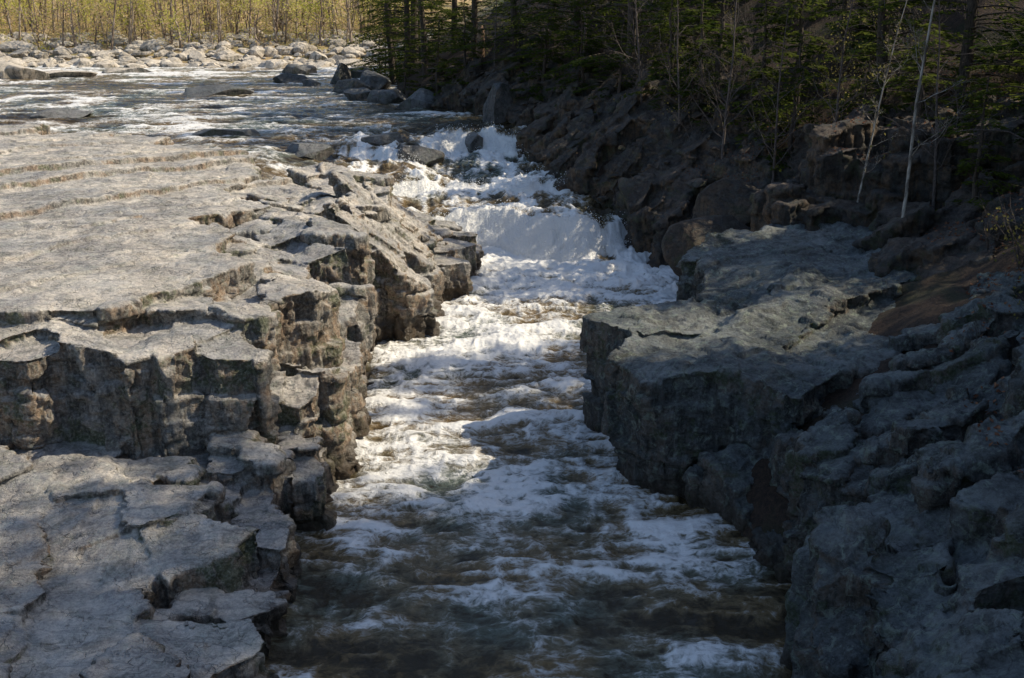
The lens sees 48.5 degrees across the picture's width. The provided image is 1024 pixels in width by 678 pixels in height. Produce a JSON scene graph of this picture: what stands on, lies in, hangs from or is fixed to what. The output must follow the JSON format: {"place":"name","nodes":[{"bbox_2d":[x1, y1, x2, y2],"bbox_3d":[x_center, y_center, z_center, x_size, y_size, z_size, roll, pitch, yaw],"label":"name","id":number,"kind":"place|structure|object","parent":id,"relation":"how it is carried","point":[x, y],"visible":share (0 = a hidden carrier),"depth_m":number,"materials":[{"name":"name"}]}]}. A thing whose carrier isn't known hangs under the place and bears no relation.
{"place":"outdoors","nodes":[
{"label":"outdoors","id":0,"kind":"place"},
{"bbox_2d":[0,27,433,68],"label":"bank boulder field","id":1,"kind":"structure","parent":0,"point":[223,54],"depth_m":110.07,"materials":[{"name":"grey stone"}]},
{"bbox_2d":[0,64,791,677],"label":"river","id":2,"kind":"structure","parent":0,"point":[498,516],"depth_m":22.48,"materials":[{"name":"liquid"}]},
{"bbox_2d":[0,61,23,77],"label":"bank boulder","id":3,"kind":"object","parent":2,"relation":"in","point":[3,66],"visible":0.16,"depth_m":89.14,"materials":[{"name":"grey stone"}]},
{"bbox_2d":[4,64,49,78],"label":"bank boulder","id":4,"kind":"object","parent":2,"relation":"in","point":[15,72],"visible":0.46,"depth_m":86.92,"materials":[{"name":"grey stone"}]},
{"bbox_2d":[29,108,93,118],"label":"river boulder","id":5,"kind":"object","parent":2,"relation":"in","point":[59,113],"visible":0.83,"depth_m":60.44,"materials":[{"name":"grey stone"}]},
{"bbox_2d":[44,70,97,77],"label":"bank boulder","id":6,"kind":"object","parent":2,"relation":"in","point":[60,73],"visible":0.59,"depth_m":89.21,"materials":[{"name":"grey stone"}]},
{"bbox_2d":[102,67,151,72],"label":"bank boulder","id":7,"kind":"object","parent":2,"relation":"in","point":[126,70],"visible":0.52,"depth_m":93.93,"materials":[{"name":"grey stone"}]},
{"bbox_2d":[182,84,253,96],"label":"river boulder","id":8,"kind":"object","parent":2,"relation":"in","point":[209,90],"visible":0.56,"depth_m":73.04,"materials":[{"name":"grey stone"}]},
{"bbox_2d":[192,129,260,136],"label":"river boulder","id":9,"kind":"object","parent":2,"relation":"in","point":[222,132],"visible":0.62,"depth_m":52.88,"materials":[{"name":"grey stone"}]},
{"bbox_2d":[273,73,308,82],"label":"river boulder","id":10,"kind":"object","parent":2,"relation":"in","point":[288,78],"visible":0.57,"depth_m":83.39,"materials":[{"name":"grey stone"}]},
{"bbox_2d":[282,64,316,74],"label":"river boulder","id":11,"kind":"object","parent":2,"relation":"in","point":[298,69],"visible":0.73,"depth_m":92.23,"materials":[{"name":"grey stone"}]},
{"bbox_2d":[287,143,334,160],"bbox_3d":[-8.750,-7.978,49.176,2.148,0.930,1.548,0,17,0],"label":"river boulder","id":12,"kind":"object","parent":2,"relation":"in","point":[317,151],"visible":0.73,"depth_m":48.93,"materials":[{"name":"grey stone"}]},
{"bbox_2d":[301,79,322,86],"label":"river boulder","id":13,"kind":"object","parent":2,"relation":"in","point":[308,82],"visible":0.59,"depth_m":80.59,"materials":[{"name":"grey stone"}]},
{"bbox_2d":[330,63,351,83],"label":"river boulder","id":14,"kind":"object","parent":2,"relation":"in","point":[342,72],"visible":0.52,"depth_m":81.39,"materials":[{"name":"grey stone"}]},
{"bbox_2d":[332,78,371,92],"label":"river boulder","id":15,"kind":"object","parent":2,"relation":"in","point":[341,86],"visible":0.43,"depth_m":74.88,"materials":[{"name":"grey stone"}]},
{"bbox_2d":[343,87,370,100],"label":"river boulder","id":16,"kind":"object","parent":2,"relation":"in","point":[358,94],"visible":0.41,"depth_m":69.90,"materials":[{"name":"grey stone"}]},
{"bbox_2d":[349,66,371,77],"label":"river boulder","id":17,"kind":"object","parent":2,"relation":"in","point":[356,73],"visible":0.2,"depth_m":89.00,"materials":[{"name":"grey stone"}]},
{"bbox_2d":[360,70,391,89],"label":"river boulder","id":18,"kind":"object","parent":2,"relation":"in","point":[374,80],"visible":0.55,"depth_m":77.43,"materials":[{"name":"grey stone"}]},
{"bbox_2d":[361,132,403,145],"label":"river boulder","id":19,"kind":"object","parent":2,"relation":"in","point":[382,139],"visible":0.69,"depth_m":52.29,"materials":[{"name":"grey stone"}]},
{"bbox_2d":[367,89,406,103],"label":"river boulder","id":20,"kind":"object","parent":2,"relation":"in","point":[387,96],"visible":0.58,"depth_m":67.47,"materials":[{"name":"grey stone"}]},
{"bbox_2d":[395,88,434,108],"bbox_3d":[-5.265,-13.294,64.856,2.890,1.938,1.270,-3,17,-10],"label":"river boulder","id":21,"kind":"object","parent":2,"relation":"in","point":[421,98],"visible":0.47,"depth_m":64.41,"materials":[{"name":"grey stone"}]},
{"bbox_2d":[396,144,444,165],"bbox_3d":[-4.205,-8.018,50.109,2.477,1.131,1.285,0,17,0],"label":"river boulder","id":22,"kind":"object","parent":2,"relation":"in","point":[427,156],"visible":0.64,"depth_m":49.68,"materials":[{"name":"grey stone"}]},
{"bbox_2d":[465,131,482,152],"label":"river boulder","id":23,"kind":"object","parent":2,"relation":"in","point":[473,139],"visible":0.78,"depth_m":53.28,"materials":[{"name":"grey stone"}]},
{"bbox_2d":[393,121,631,260],"bbox_3d":[0.050,-6.619,47.731,10.443,3.936,15.676,0,17,0],"label":"water spray","id":24,"kind":"object","parent":2,"relation":"on","point":[507,200],"visible":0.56,"depth_m":43.06,"materials":[{"name":"white liquid"}]},
{"bbox_2d":[0,0,1023,538],"bbox_3d":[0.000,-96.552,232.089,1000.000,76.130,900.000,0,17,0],"label":"ground","id":25,"kind":"structure","parent":0,"point":[928,300],"depth_m":41.68,"materials":[{"name":"brown soil"}]},
{"bbox_2d":[0,0,457,50],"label":"bank woods","id":26,"kind":"object","parent":25,"relation":"on","point":[279,17],"visible":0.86,"depth_m":116.62,"materials":[{"name":"green plant"}]},
{"bbox_2d":[0,123,483,677],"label":"rock ledge","id":27,"kind":"object","parent":25,"relation":"on","point":[192,337],"visible":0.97,"depth_m":20.13,"materials":[{"name":"stone"}]},
{"bbox_2d":[364,37,392,84],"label":"hemlock tree","id":28,"kind":"object","parent":25,"relation":"on","point":[373,61],"visible":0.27,"depth_m":81.57,"materials":[{"name":"green plant"}]},
{"bbox_2d":[374,32,388,71],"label":"hemlock tree","id":29,"kind":"object","parent":25,"relation":"on","point":[382,52],"visible":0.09,"depth_m":93.94,"materials":[{"name":"green plant"}]},
{"bbox_2d":[343,0,432,83],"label":"hemlock tree","id":30,"kind":"object","parent":25,"relation":"on","point":[391,59],"visible":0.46,"depth_m":81.39,"materials":[{"name":"green plant"}]},
{"bbox_2d":[346,0,437,77],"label":"hemlock tree","id":31,"kind":"object","parent":25,"relation":"on","point":[395,24],"visible":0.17,"depth_m":86.31,"materials":[{"name":"green plant"}]},
{"bbox_2d":[385,45,419,97],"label":"hemlock tree","id":32,"kind":"object","parent":25,"relation":"on","point":[400,71],"visible":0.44,"depth_m":68.65,"materials":[{"name":"green plant"}]},
{"bbox_2d":[358,0,451,78],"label":"hemlock tree","id":33,"kind":"object","parent":25,"relation":"on","point":[406,33],"visible":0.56,"depth_m":75.11,"materials":[{"name":"green plant"}]},
{"bbox_2d":[410,0,417,62],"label":"trunk","id":34,"kind":"object","parent":25,"relation":"on","point":[414,36],"visible":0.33,"depth_m":83.69,"materials":[{"name":"brown plant"}]},
{"bbox_2d":[377,0,450,50],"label":"hemlock tree","id":35,"kind":"object","parent":25,"relation":"on","point":[432,10],"visible":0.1,"depth_m":96.01,"materials":[{"name":"green plant"}]},
{"bbox_2d":[367,0,470,78],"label":"hemlock tree","id":36,"kind":"object","parent":25,"relation":"on","point":[423,23],"visible":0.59,"depth_m":70.34,"materials":[{"name":"green plant"}]},
{"bbox_2d":[409,15,455,95],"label":"hemlock tree","id":37,"kind":"object","parent":25,"relation":"on","point":[437,67],"visible":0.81,"depth_m":65.84,"materials":[{"name":"green plant"}]},
{"bbox_2d":[419,0,488,45],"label":"hemlock tree","id":38,"kind":"object","parent":25,"relation":"on","point":[454,3],"visible":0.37,"depth_m":76.52,"materials":[{"name":"green plant"}]},
{"bbox_2d":[434,0,483,95],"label":"hemlock tree","id":39,"kind":"object","parent":25,"relation":"on","point":[463,41],"visible":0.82,"depth_m":63.75,"materials":[{"name":"green plant"}]},
{"bbox_2d":[414,0,520,67],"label":"hemlock tree","id":40,"kind":"object","parent":25,"relation":"on","point":[474,10],"visible":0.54,"depth_m":66.73,"materials":[{"name":"green plant"}]},
{"bbox_2d":[476,25,484,58],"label":"tree snag","id":41,"kind":"object","parent":25,"relation":"on","point":[479,36],"visible":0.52,"depth_m":66.19,"materials":[{"name":"grey wood"}]},
{"bbox_2d":[452,0,572,68],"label":"hemlock tree","id":42,"kind":"object","parent":25,"relation":"on","point":[514,11],"visible":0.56,"depth_m":62.58,"materials":[{"name":"green plant"}]},
{"bbox_2d":[546,7,606,105],"bbox_3d":[3.200,-12.643,52.731,2.938,5.207,3.074,-17,25,-38],"label":"hemlock tree","id":43,"kind":"object","parent":25,"relation":"on","point":[582,79],"visible":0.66,"depth_m":52.58,"materials":[{"name":"green plant"}]},
{"bbox_2d":[503,0,650,79],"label":"hemlock tree","id":44,"kind":"object","parent":25,"relation":"on","point":[578,23],"visible":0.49,"depth_m":55.08,"materials":[{"name":"green plant"}]},
{"bbox_2d":[544,0,694,56],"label":"hemlock tree","id":45,"kind":"object","parent":25,"relation":"on","point":[606,5],"visible":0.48,"depth_m":54.63,"materials":[{"name":"green plant"}]},
{"bbox_2d":[548,0,704,95],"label":"hemlock tree","id":46,"kind":"object","parent":25,"relation":"on","point":[631,12],"visible":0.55,"depth_m":51.27,"materials":[{"name":"green plant"}]},
{"bbox_2d":[592,0,700,102],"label":"bare tree","id":47,"kind":"object","parent":25,"relation":"on","point":[639,66],"visible":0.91,"depth_m":46.45,"materials":[{"name":"brown plant"}]},
{"bbox_2d":[646,0,707,77],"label":"hemlock tree","id":48,"kind":"object","parent":25,"relation":"on","point":[656,32],"visible":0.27,"depth_m":47.70,"materials":[{"name":"green plant"}]},
{"bbox_2d":[634,0,741,76],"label":"hemlock tree","id":49,"kind":"object","parent":25,"relation":"on","point":[695,33],"visible":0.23,"depth_m":49.10,"materials":[{"name":"green plant"}]},
{"bbox_2d":[670,0,758,96],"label":"hemlock tree","id":50,"kind":"object","parent":25,"relation":"on","point":[717,66],"visible":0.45,"depth_m":45.39,"materials":[{"name":"green plant"}]},
{"bbox_2d":[680,0,748,8],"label":"hemlock tree","id":51,"kind":"object","parent":25,"relation":"on","point":[726,2],"visible":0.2,"depth_m":56.54,"materials":[{"name":"green plant"}]},
{"bbox_2d":[741,0,825,26],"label":"hemlock tree","id":52,"kind":"object","parent":25,"relation":"on","point":[774,11],"visible":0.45,"depth_m":49.83,"materials":[{"name":"green plant"}]},
{"bbox_2d":[748,0,850,119],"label":"hemlock tree","id":53,"kind":"object","parent":25,"relation":"on","point":[783,19],"visible":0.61,"depth_m":41.37,"materials":[{"name":"green plant"}]},
{"bbox_2d":[580,221,1023,677],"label":"rock outcrop","id":54,"kind":"object","parent":25,"relation":"on","point":[896,550],"visible":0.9,"depth_m":19.52,"materials":[{"name":"stone"}]},
{"bbox_2d":[803,0,894,67],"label":"hemlock tree","id":55,"kind":"object","parent":25,"relation":"on","point":[854,23],"visible":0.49,"depth_m":43.04,"materials":[{"name":"green plant"}]},
{"bbox_2d":[806,0,895,122],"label":"bare tree","id":56,"kind":"object","parent":25,"relation":"on","point":[839,92],"visible":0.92,"depth_m":34.65,"materials":[{"name":"brown plant"}]},
{"bbox_2d":[806,0,905,43],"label":"hemlock tree","id":57,"kind":"object","parent":25,"relation":"on","point":[861,4],"visible":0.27,"depth_m":44.58,"materials":[{"name":"green plant"}]},
{"bbox_2d":[772,0,985,115],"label":"hemlock tree","id":58,"kind":"object","parent":25,"relation":"on","point":[881,54],"visible":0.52,"depth_m":37.95,"materials":[{"name":"green plant"}]},
{"bbox_2d":[877,23,952,126],"bbox_3d":[12.470,-6.752,34.672,3.293,5.676,3.446,-7,20,-18],"label":"hemlock tree","id":59,"kind":"object","parent":25,"relation":"on","point":[907,98],"visible":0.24,"depth_m":34.03,"materials":[{"name":"green plant"}]},
{"bbox_2d":[839,0,1023,119],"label":"hemlock tree","id":60,"kind":"object","parent":25,"relation":"on","point":[968,40],"visible":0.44,"depth_m":36.05,"materials":[{"name":"green plant"}]},
{"bbox_2d":[431,30,1023,281],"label":"bank cliff","id":61,"kind":"structure","parent":0,"point":[830,182],"depth_m":38.49,"materials":[{"name":"grey stone"}]},
{"bbox_2d":[464,0,522,67],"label":"tree","id":62,"kind":"object","parent":61,"relation":"on","point":[491,32],"visible":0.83,"depth_m":61.86,"materials":[{"name":"green plant"}]},
{"bbox_2d":[483,82,515,122],"bbox_3d":[-0.645,-11.137,57.983,1.942,3.832,1.580,-13,21,-37],"label":"river boulder","id":63,"kind":"object","parent":61,"relation":"on","point":[498,103],"visible":0.4,"depth_m":57.14,"materials":[{"name":"grey stone"}]},
{"bbox_2d":[510,0,566,100],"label":"hemlock tree","id":64,"kind":"object","parent":61,"relation":"on","point":[536,88],"visible":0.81,"depth_m":56.65,"materials":[{"name":"green plant"}]},
{"bbox_2d":[489,0,608,71],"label":"hemlock tree","id":65,"kind":"object","parent":61,"relation":"on","point":[522,17],"visible":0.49,"depth_m":59.46,"materials":[{"name":"green plant"}]},
{"bbox_2d":[407,35,762,207],"bbox_3d":[3.261,-9.938,52.317,7.511,7.025,40.745,-5,17,-17],"label":"bank rubble","id":66,"kind":"object","parent":61,"relation":"on","point":[700,183],"visible":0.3,"depth_m":52.77,"materials":[{"name":"grey stone"}]},
{"bbox_2d":[566,0,619,72],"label":"tree","id":67,"kind":"object","parent":61,"relation":"on","point":[585,28],"visible":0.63,"depth_m":53.59,"materials":[{"name":"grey plant"}]},
{"bbox_2d":[588,21,645,121],"bbox_3d":[4.367,-11.313,49.266,2.915,4.765,3.051,15,23,41],"label":"hemlock tree","id":68,"kind":"object","parent":61,"relation":"on","point":[620,74],"visible":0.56,"depth_m":48.92,"materials":[{"name":"green plant"}]},
{"bbox_2d":[618,177,652,214],"bbox_3d":[4.581,-5.183,42.668,1.628,1.777,2.243,9,19,27],"label":"bank boulder","id":69,"kind":"object","parent":61,"relation":"on","point":[636,193],"visible":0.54,"depth_m":41.84,"materials":[{"name":"grey stone"}]},
{"bbox_2d":[623,0,708,109],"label":"hemlock tree","id":70,"kind":"object","parent":61,"relation":"on","point":[669,53],"visible":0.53,"depth_m":45.41,"materials":[{"name":"green plant"}]},
{"bbox_2d":[632,0,723,131],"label":"bare tree","id":71,"kind":"object","parent":61,"relation":"on","point":[678,95],"visible":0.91,"depth_m":42.86,"materials":[{"name":"brown plant"}]},
{"bbox_2d":[656,0,738,130],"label":"hemlock tree","id":72,"kind":"object","parent":61,"relation":"on","point":[702,25],"visible":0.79,"depth_m":43.41,"materials":[{"name":"green plant"}]},
{"bbox_2d":[661,215,750,276],"bbox_3d":[6.213,-2.772,35.616,2.696,1.976,2.525,12,21,36],"label":"bank boulder","id":73,"kind":"object","parent":61,"relation":"on","point":[680,239],"visible":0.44,"depth_m":35.26,"materials":[{"name":"grey stone"}]},
{"bbox_2d":[694,179,758,226],"bbox_3d":[7.476,-4.263,38.186,2.177,2.216,2.281,-16,23,-42],"label":"bank boulder","id":74,"kind":"object","parent":61,"relation":"on","point":[725,197],"visible":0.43,"depth_m":37.65,"materials":[{"name":"grey stone"}]},
{"bbox_2d":[677,0,778,158],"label":"bare tree","id":75,"kind":"object","parent":61,"relation":"on","point":[726,108],"visible":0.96,"depth_m":40.39,"materials":[{"name":"brown plant"}]},
{"bbox_2d":[472,0,1023,341],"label":"understory shrubs","id":76,"kind":"object","parent":61,"relation":"on","point":[1018,257],"visible":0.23,"depth_m":42.65,"materials":[{"name":"green plant"}]},
{"bbox_2d":[719,0,800,148],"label":"hemlock tree","id":77,"kind":"object","parent":61,"relation":"on","point":[765,73],"visible":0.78,"depth_m":41.25,"materials":[{"name":"green plant"}]},
{"bbox_2d":[760,217,766,227],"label":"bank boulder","id":78,"kind":"object","parent":61,"relation":"on","point":[763,222],"visible":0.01,"depth_m":33.41,"materials":[{"name":"grey stone"}]},
{"bbox_2d":[730,0,842,182],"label":"bare tree","id":79,"kind":"object","parent":61,"relation":"on","point":[774,150],"visible":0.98,"depth_m":37.95,"materials":[{"name":"brown plant"}]},
{"bbox_2d":[753,31,825,171],"bbox_3d":[9.442,-7.910,39.267,2.898,5.243,3.033,11,19,28],"label":"hemlock tree","id":80,"kind":"object","parent":61,"relation":"on","point":[798,79],"visible":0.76,"depth_m":39.03,"materials":[{"name":"green plant"}]},
{"bbox_2d":[685,56,1023,472],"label":"fallen leaves","id":81,"kind":"object","parent":61,"relation":"on","point":[995,383],"visible":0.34,"depth_m":26.08,"materials":[{"name":"brown plant"}]},
{"bbox_2d":[828,56,889,117],"bbox_3d":[11.397,-6.633,37.058,2.929,5.066,3.066,-12,21,-31],"label":"hemlock tree","id":82,"kind":"object","parent":61,"relation":"on","point":[863,89],"visible":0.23,"depth_m":36.23,"materials":[{"name":"green plant"}]},
{"bbox_2d":[857,1,919,201],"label":"birch tree","id":83,"kind":"object","parent":61,"relation":"on","point":[874,125],"visible":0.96,"depth_m":30.80,"materials":[{"name":"grey plant"}]},
{"bbox_2d":[854,2,949,112],"bbox_3d":[12.622,-7.669,36.231,3.549,5.975,2.555,-2,17,-8],"label":"bare tree","id":84,"kind":"object","parent":61,"relation":"on","point":[916,88],"visible":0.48,"depth_m":35.91,"materials":[{"name":"brown plant"}]},
{"bbox_2d":[899,0,974,217],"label":"birch tree","id":85,"kind":"object","parent":61,"relation":"on","point":[924,49],"visible":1,"depth_m":27.67,"materials":[{"name":"white plant"}]},
{"bbox_2d":[876,0,1011,207],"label":"bare tree","id":86,"kind":"object","parent":61,"relation":"on","point":[935,155],"visible":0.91,"depth_m":29.65,"materials":[{"name":"brown plant"}]},
{"bbox_2d":[926,74,990,137],"bbox_3d":[12.031,-5.315,31.341,2.141,3.878,2.046,-7,17,-22],"label":"hemlock tree","id":87,"kind":"object","parent":61,"relation":"on","point":[959,104],"visible":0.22,"depth_m":30.84,"materials":[{"name":"green plant"}]},
{"bbox_2d":[935,76,1021,210],"bbox_3d":[11.791,-4.580,28.759,2.337,4.043,2.446,-10,17,-33],"label":"hemlock tree","id":88,"kind":"object","parent":61,"relation":"on","point":[974,183],"visible":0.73,"depth_m":28.35,"materials":[{"name":"green plant"}]},
{"bbox_2d":[956,0,1023,150],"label":"tree","id":89,"kind":"object","parent":61,"relation":"on","point":[988,129],"visible":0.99,"depth_m":26.24,"materials":[{"name":"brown plant"}]},
{"bbox_2d":[964,0,1023,122],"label":"hemlock tree","id":90,"kind":"object","parent":61,"relation":"on","point":[1013,44],"visible":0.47,"depth_m":32.30,"materials":[{"name":"green plant"}]},
{"bbox_2d":[994,97,1023,176],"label":"hemlock tree","id":91,"kind":"object","parent":61,"relation":"on","point":[1020,134],"visible":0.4,"depth_m":29.07,"materials":[{"name":"green plant"}]}
]}

